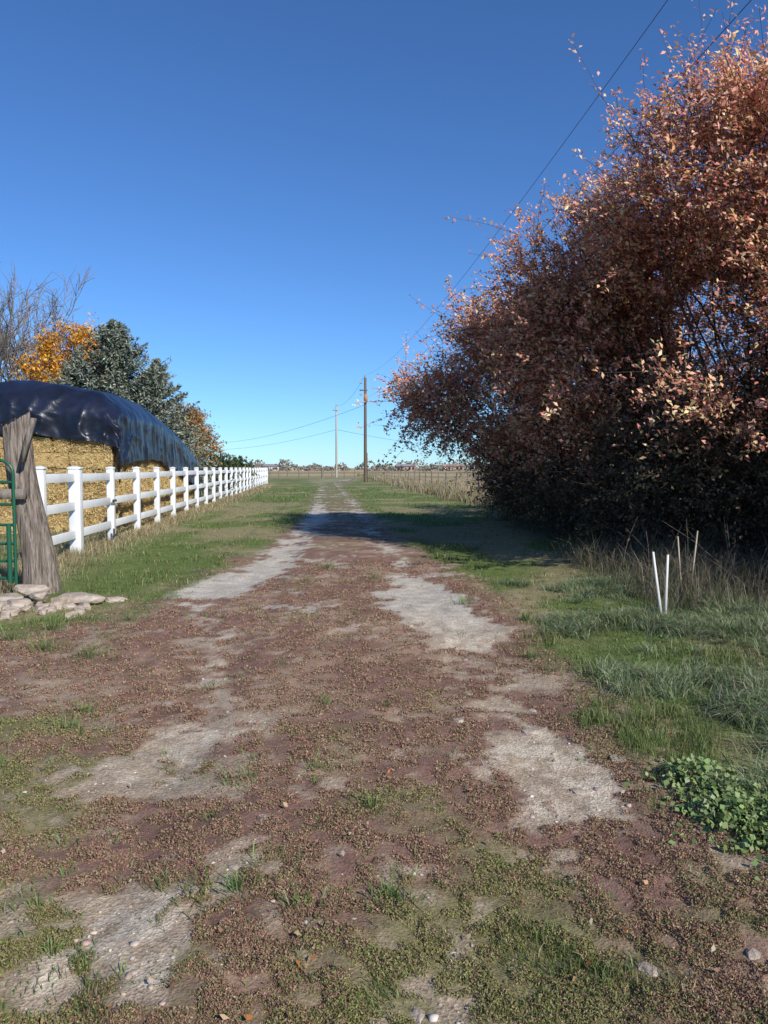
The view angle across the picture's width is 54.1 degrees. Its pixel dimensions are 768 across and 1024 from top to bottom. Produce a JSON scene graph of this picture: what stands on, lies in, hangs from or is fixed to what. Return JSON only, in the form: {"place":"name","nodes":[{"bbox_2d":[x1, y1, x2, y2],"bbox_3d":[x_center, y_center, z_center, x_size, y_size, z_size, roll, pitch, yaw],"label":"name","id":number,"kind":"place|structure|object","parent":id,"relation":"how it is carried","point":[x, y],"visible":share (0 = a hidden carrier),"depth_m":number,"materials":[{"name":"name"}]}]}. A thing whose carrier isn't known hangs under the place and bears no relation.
{"place":"outdoors","nodes":[
{"label":"outdoors","id":0,"kind":"place"},
{"bbox_2d":[0,468,767,1023],"bbox_3d":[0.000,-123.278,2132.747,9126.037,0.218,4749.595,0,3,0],"label":"ground","id":1,"kind":"structure","parent":0,"point":[308,538],"depth_m":4.31,"materials":[{"name":"brown soil"}]},
{"bbox_2d":[0,610,11,619],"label":"rock","id":2,"kind":"object","parent":1,"relation":"on","point":[5,614],"visible":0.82,"depth_m":7.90,"materials":[{"name":"stone"}]},
{"bbox_2d":[2,604,10,610],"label":"rock","id":3,"kind":"object","parent":1,"relation":"on","point":[4,606],"visible":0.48,"depth_m":8.35,"materials":[{"name":"stone"}]},
{"bbox_2d":[0,459,17,584],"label":"green tube gate","id":4,"kind":"structure","parent":1,"relation":"on","point":[9,543],"depth_m":9.49,"materials":[{"name":"green metal"}]},
{"bbox_2d":[1,609,18,616],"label":"rock","id":5,"kind":"object","parent":1,"relation":"on","point":[14,612],"visible":0.51,"depth_m":8.13,"materials":[{"name":"stone"}]},
{"bbox_2d":[0,592,23,600],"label":"flat rock","id":6,"kind":"object","parent":1,"relation":"on","point":[7,596],"visible":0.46,"depth_m":8.81,"materials":[{"name":"stone"}]},
{"bbox_2d":[5,606,22,614],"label":"rock","id":7,"kind":"object","parent":1,"relation":"on","point":[14,607],"visible":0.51,"depth_m":8.23,"materials":[{"name":"stone"}]},
{"bbox_2d":[7,598,33,607],"bbox_3d":[-4.140,1.080,8.526,0.309,0.185,0.299,-2,4,-24],"label":"flat rock","id":8,"kind":"object","parent":1,"relation":"on","point":[21,602],"visible":0.48,"depth_m":8.48,"materials":[{"name":"stone"}]},
{"bbox_2d":[22,606,31,611],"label":"rock","id":9,"kind":"object","parent":1,"relation":"on","point":[26,608],"visible":0.85,"depth_m":8.37,"materials":[{"name":"stone"}]},
{"bbox_2d":[1,411,61,594],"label":"wooden gate post","id":10,"kind":"object","parent":1,"relation":"on","point":[39,564],"visible":0.81,"depth_m":9.66,"materials":[{"name":"brown wood"}]},
{"bbox_2d":[0,418,36,498],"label":"broken gate boards","id":11,"kind":"object","parent":10,"relation":"attached to","point":[7,493],"visible":1,"depth_m":9.48,"materials":[{"name":"grey wood"}]},
{"bbox_2d":[13,584,49,594],"bbox_3d":[-4.324,0.947,9.218,0.429,0.122,0.327,0,3,0],"label":"flat rock","id":12,"kind":"object","parent":1,"relation":"on","point":[26,589],"visible":0.88,"depth_m":9.14,"materials":[{"name":"stone"}]},
{"bbox_2d":[0,259,70,381],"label":"bare tree","id":13,"kind":"object","parent":1,"relation":"on","point":[5,343],"visible":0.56,"depth_m":46.96,"materials":[{"name":"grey plant"}]},
{"bbox_2d":[28,591,50,602],"bbox_3d":[-4.058,0.999,8.829,0.204,0.126,0.280,0,3,0],"label":"flat rock","id":14,"kind":"object","parent":1,"relation":"on","point":[42,596],"visible":0.98,"depth_m":8.76,"materials":[{"name":"stone"}]},
{"bbox_2d":[33,603,49,612],"bbox_3d":[-3.847,1.103,8.454,0.181,0.150,0.158,-3,4,-41],"label":"rock","id":15,"kind":"object","parent":1,"relation":"on","point":[36,607],"visible":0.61,"depth_m":8.40,"materials":[{"name":"stone"}]},
{"bbox_2d":[38,609,47,615],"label":"rock","id":16,"kind":"object","parent":1,"relation":"on","point":[42,611],"visible":0.91,"depth_m":8.21,"materials":[{"name":"stone"}]},
{"bbox_2d":[38,605,56,612],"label":"flat rock","id":17,"kind":"object","parent":1,"relation":"on","point":[52,608],"visible":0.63,"depth_m":8.38,"materials":[{"name":"stone"}]},
{"bbox_2d":[44,603,63,609],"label":"rock","id":18,"kind":"object","parent":1,"relation":"on","point":[59,605],"visible":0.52,"depth_m":8.60,"materials":[{"name":"stone"}]},
{"bbox_2d":[6,312,105,388],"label":"yellow autumn tree","id":19,"kind":"object","parent":1,"relation":"on","point":[77,338],"visible":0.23,"depth_m":44.98,"materials":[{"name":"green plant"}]},
{"bbox_2d":[50,596,67,602],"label":"rock","id":20,"kind":"object","parent":1,"relation":"on","point":[62,599],"visible":0.4,"depth_m":8.78,"materials":[{"name":"stone"}]},
{"bbox_2d":[0,266,133,380],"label":"bare tree","id":21,"kind":"object","parent":1,"relation":"on","point":[49,315],"visible":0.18,"depth_m":50.42,"materials":[{"name":"brown plant"}]},
{"bbox_2d":[63,603,76,609],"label":"rock","id":22,"kind":"object","parent":1,"relation":"on","point":[66,606],"visible":0.81,"depth_m":8.63,"materials":[{"name":"stone"}]},
{"bbox_2d":[43,349,96,389],"bbox_3d":[-15.479,-4.330,39.116,7.769,8.139,8.209,0,3,0],"label":"spruce tree","id":23,"kind":"object","parent":1,"relation":"on","point":[75,359],"visible":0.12,"depth_m":38.23,"materials":[{"name":"green plant"}]},
{"bbox_2d":[65,611,77,619],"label":"rock","id":24,"kind":"object","parent":1,"relation":"on","point":[70,614],"visible":0.62,"depth_m":8.04,"materials":[{"name":"stone"}]},
{"bbox_2d":[74,605,85,614],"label":"rock","id":25,"kind":"object","parent":1,"relation":"on","point":[80,609],"visible":0.69,"depth_m":8.30,"materials":[{"name":"stone"}]},
{"bbox_2d":[58,592,104,604],"bbox_3d":[-3.657,1.055,9.096,0.633,0.143,0.382,0,3,0],"label":"flat rock","id":26,"kind":"object","parent":1,"relation":"on","point":[79,597],"visible":0.71,"depth_m":8.97,"materials":[{"name":"stone"}]},
{"bbox_2d":[78,602,90,609],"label":"rock","id":27,"kind":"object","parent":1,"relation":"on","point":[86,605],"visible":0.62,"depth_m":8.65,"materials":[{"name":"stone"}]},
{"bbox_2d":[0,433,212,535],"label":"hay stack","id":28,"kind":"object","parent":1,"relation":"on","point":[53,455],"visible":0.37,"depth_m":19.18,"materials":[{"name":"yellow plant"}]},
{"bbox_2d":[0,380,200,496],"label":"tarp cover","id":29,"kind":"object","parent":28,"relation":"on","point":[131,432],"visible":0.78,"depth_m":19.20,"materials":[{"name":"plastic"}]},
{"bbox_2d":[104,596,127,602],"bbox_3d":[-3.307,1.081,9.217,0.292,0.087,0.205,2,4,31],"label":"flat rock","id":30,"kind":"object","parent":1,"relation":"on","point":[113,599],"visible":0.91,"depth_m":9.17,"materials":[{"name":"stone"}]},
{"bbox_2d":[56,318,243,493],"bbox_3d":[-13.834,-4.897,37.421,12.431,9.547,10.808,3,5,43],"label":"spruce tree","id":31,"kind":"object","parent":1,"relation":"on","point":[117,352],"visible":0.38,"depth_m":37.05,"materials":[{"name":"green plant"}]},
{"bbox_2d":[36,466,267,553],"bbox_3d":[-8.362,-1.668,42.014,0.230,1.655,60.322,0,3,-5],"label":"white rail fence","id":32,"kind":"object","parent":1,"relation":"on","point":[75,478],"visible":0.85,"depth_m":17.60,"materials":[{"name":"plastic"}]},
{"bbox_2d":[112,499,117,537],"bbox_3d":[-5.809,0.191,16.204,0.060,0.925,0.170,0,3,0],"label":"gate latch","id":33,"kind":"object","parent":32,"relation":"attached to","point":[114,534],"visible":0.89,"depth_m":16.16,"materials":[{"name":"metal"}]},
{"bbox_2d":[142,358,222,496],"bbox_3d":[-12.053,-4.320,40.210,7.543,7.790,6.896,3,4,38],"label":"spruce tree","id":34,"kind":"object","parent":1,"relation":"on","point":[171,391],"visible":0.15,"depth_m":39.93,"materials":[{"name":"green plant"}]},
{"bbox_2d":[184,886,198,896],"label":"rock","id":35,"kind":"object","parent":1,"relation":"on","point":[193,891],"visible":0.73,"depth_m":2.83,"materials":[{"name":"stone"}]},
{"bbox_2d":[163,403,226,467],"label":"orange autumn tree","id":36,"kind":"object","parent":1,"relation":"on","point":[195,416],"visible":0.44,"depth_m":45.58,"materials":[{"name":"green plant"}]},
{"bbox_2d":[198,451,259,489],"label":"green shrub","id":37,"kind":"object","parent":1,"relation":"on","point":[235,461],"visible":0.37,"depth_m":51.97,"materials":[{"name":"green plant"}]},
{"bbox_2d":[228,864,239,869],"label":"rock","id":38,"kind":"object","parent":1,"relation":"on","point":[233,866],"visible":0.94,"depth_m":2.98,"materials":[{"name":"stone"}]},
{"bbox_2d":[257,814,268,821],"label":"rock","id":39,"kind":"object","parent":1,"relation":"on","point":[266,816],"visible":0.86,"depth_m":3.38,"materials":[{"name":"stone"}]},
{"bbox_2d":[263,466,278,470],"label":"walls","id":40,"kind":"structure","parent":1,"relation":"on","point":[272,469],"depth_m":411.34,"materials":[{"name":"paint"}]},
{"bbox_2d":[263,464,278,465],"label":"roof","id":41,"kind":"structure","parent":40,"relation":"on","point":[270,465],"depth_m":411.74,"materials":[{"name":"grey metal"}]},
{"bbox_2d":[332,404,339,476],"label":"utility pole","id":42,"kind":"object","parent":1,"relation":"on","point":[336,463],"visible":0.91,"depth_m":129.43,"materials":[{"name":"brown wood"}]},
{"bbox_2d":[200,458,484,470],"bbox_3d":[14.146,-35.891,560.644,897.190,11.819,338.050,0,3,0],"label":"distant tree line","id":43,"kind":"object","parent":1,"relation":"on","point":[310,467],"visible":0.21,"depth_m":426.49,"materials":[{"name":"brown plant"}]},
{"bbox_2d":[359,374,367,481],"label":"utility pole","id":44,"kind":"object","parent":1,"relation":"on","point":[365,436],"visible":0.94,"depth_m":84.48,"materials":[{"name":"brown wood"}]},
{"bbox_2d":[220,0,750,449],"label":"power lines","id":45,"kind":"object","parent":44,"relation":"attached to","point":[532,185],"visible":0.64,"depth_m":17.56,"materials":[{"name":"metal"}]},
{"bbox_2d":[270,469,479,495],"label":"wire fence","id":46,"kind":"object","parent":1,"relation":"on","point":[432,481],"visible":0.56,"depth_m":62.59,"materials":[{"name":"brown wood"}]},
{"bbox_2d":[0,605,759,1023],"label":"fallen leaves","id":47,"kind":"object","parent":1,"relation":"on","point":[248,1017],"visible":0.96,"depth_m":2.60,"materials":[{"name":"brown plant"}]},
{"bbox_2d":[0,472,767,616],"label":"dry grass","id":48,"kind":"structure","parent":1,"relation":"on","point":[436,487],"depth_m":11.24,"materials":[{"name":"plant"}]},
{"bbox_2d":[0,559,767,1023],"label":"ground cover weeds","id":49,"kind":"object","parent":1,"relation":"on","point":[224,993],"visible":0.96,"depth_m":3.06,"materials":[{"name":"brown plant"}]},
{"bbox_2d":[3,522,764,1023],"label":"gravel stones","id":50,"kind":"object","parent":1,"relation":"on","point":[183,914],"visible":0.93,"depth_m":2.71,"materials":[{"name":"grey stone"}]},
{"bbox_2d":[397,466,414,470],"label":"walls","id":51,"kind":"structure","parent":1,"relation":"on","point":[407,469],"depth_m":410.81,"materials":[{"name":"grey brick"}]},
{"bbox_2d":[396,464,415,465],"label":"roof","id":52,"kind":"structure","parent":51,"relation":"on","point":[405,464],"depth_m":412.44,"materials":[{"name":"grey metal"}]},
{"bbox_2d":[410,1006,424,1023],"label":"rock","id":53,"kind":"object","parent":1,"relation":"on","point":[417,1014],"visible":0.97,"depth_m":2.23,"materials":[{"name":"stone"}]},
{"bbox_2d":[442,466,462,470],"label":"walls","id":54,"kind":"structure","parent":1,"relation":"on","point":[450,467],"depth_m":411.81,"materials":[{"name":"grey brick"}]},
{"bbox_2d":[452,717,463,722],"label":"rock","id":55,"kind":"object","parent":1,"relation":"on","point":[459,720],"visible":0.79,"depth_m":4.81,"materials":[{"name":"stone"}]},
{"bbox_2d":[516,728,540,733],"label":"rock","id":56,"kind":"object","parent":1,"relation":"on","point":[529,731],"visible":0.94,"depth_m":4.66,"materials":[{"name":"stone"}]},
{"bbox_2d":[352,246,716,537],"bbox_3d":[3.256,-2.896,18.512,9.079,7.118,7.162,3,4,41],"label":"autumn plum tree","id":57,"kind":"object","parent":1,"relation":"on","point":[459,414],"visible":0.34,"depth_m":18.60,"materials":[{"name":"brown plant"}]},
{"bbox_2d":[566,876,577,884],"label":"rock","id":58,"kind":"object","parent":1,"relation":"on","point":[568,879],"visible":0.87,"depth_m":2.98,"materials":[{"name":"stone"}]},
{"bbox_2d":[569,787,586,794],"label":"rock","id":59,"kind":"object","parent":1,"relation":"on","point":[577,790],"visible":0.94,"depth_m":3.83,"materials":[{"name":"stone"}]},
{"bbox_2d":[456,385,710,540],"bbox_3d":[5.014,-1.361,22.608,5.495,4.970,16.766,0,3,0],"label":"hedge shrub","id":60,"kind":"object","parent":1,"relation":"on","point":[498,490],"visible":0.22,"depth_m":20.54,"materials":[{"name":"brown plant"}]},
{"bbox_2d":[422,133,767,543],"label":"autumn plum tree","id":61,"kind":"object","parent":1,"relation":"on","point":[548,310],"visible":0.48,"depth_m":13.79,"materials":[{"name":"brown plant"}]},
{"bbox_2d":[610,754,626,762],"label":"rock","id":62,"kind":"object","parent":1,"relation":"on","point":[615,756],"visible":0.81,"depth_m":4.17,"materials":[{"name":"stone"}]},
{"bbox_2d":[506,333,767,573],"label":"hedge shrub","id":63,"kind":"object","parent":1,"relation":"on","point":[714,514],"visible":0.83,"depth_m":11.99,"materials":[{"name":"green plant"}]},
{"bbox_2d":[635,961,659,976],"bbox_3d":[0.858,1.482,2.425,0.055,0.032,0.096,-3,4,-40],"label":"rock","id":64,"kind":"object","parent":1,"relation":"on","point":[642,966],"visible":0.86,"depth_m":2.42,"materials":[{"name":"stone"}]},
{"bbox_2d":[652,552,661,615],"bbox_3d":[2.796,0.773,7.681,0.132,0.730,0.029,2,4,28],"label":"marker stake","id":65,"kind":"object","parent":1,"relation":"on","point":[657,584],"visible":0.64,"depth_m":7.67,"materials":[{"name":"white plastic"}]},
{"bbox_2d":[556,0,767,558],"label":"autumn plum tree","id":66,"kind":"object","parent":1,"relation":"on","point":[713,132],"visible":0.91,"depth_m":11.05,"materials":[{"name":"brown plant"}]},
{"bbox_2d":[556,515,767,597],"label":"dry brush","id":67,"kind":"object","parent":1,"relation":"on","point":[692,555],"visible":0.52,"depth_m":9.79,"materials":[{"name":"brown plant"}]},
{"bbox_2d":[664,555,668,614],"bbox_3d":[2.880,0.785,7.679,0.038,0.700,0.018,0,3,0],"label":"marker stake","id":68,"kind":"object","parent":1,"relation":"on","point":[666,583],"visible":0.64,"depth_m":7.67,"materials":[{"name":"white plastic"}]},
{"bbox_2d":[677,536,681,590],"bbox_3d":[3.467,0.669,8.804,0.085,0.770,0.018,0,3,0],"label":"wooden stake","id":69,"kind":"object","parent":1,"relation":"on","point":[679,557],"visible":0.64,"depth_m":8.79,"materials":[{"name":"brown wood"}]},
{"bbox_2d":[598,351,763,527],"bbox_3d":[8.052,-1.700,20.484,6.999,5.221,15.561,-1,3,-15],"label":"hedge shrub","id":70,"kind":"object","parent":1,"relation":"on","point":[723,466],"depth_m":18.72,"materials":[{"name":"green plant"}]},
{"bbox_2d":[690,531,697,588],"bbox_3d":[3.609,0.635,8.776,0.133,0.830,0.024,-2,4,-26],"label":"wooden stake","id":71,"kind":"object","parent":1,"relation":"on","point":[694,555],"visible":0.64,"depth_m":8.77,"materials":[{"name":"brown wood"}]},
{"bbox_2d":[623,753,767,881],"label":"broadleaf weed","id":72,"kind":"object","parent":1,"relation":"on","point":[727,791],"visible":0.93,"depth_m":3.49,"materials":[{"name":"green plant"}]},
{"bbox_2d":[746,948,760,959],"bbox_3d":[1.227,1.473,2.494,0.057,0.030,0.056,0,3,0],"label":"rock","id":73,"kind":"object","parent":1,"relation":"on","point":[753,954],"visible":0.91,"depth_m":2.49,"materials":[{"name":"stone"}]},
{"bbox_2d":[0,486,767,1023],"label":"grass","id":74,"kind":"structure","parent":0,"point":[740,620],"depth_m":5.57,"materials":[{"name":"green plant"}]},
{"bbox_2d":[0,0,767,467],"label":"sky","id":75,"kind":"structure","parent":0,"point":[261,192],"materials":[{"name":"blue"}]}
]}

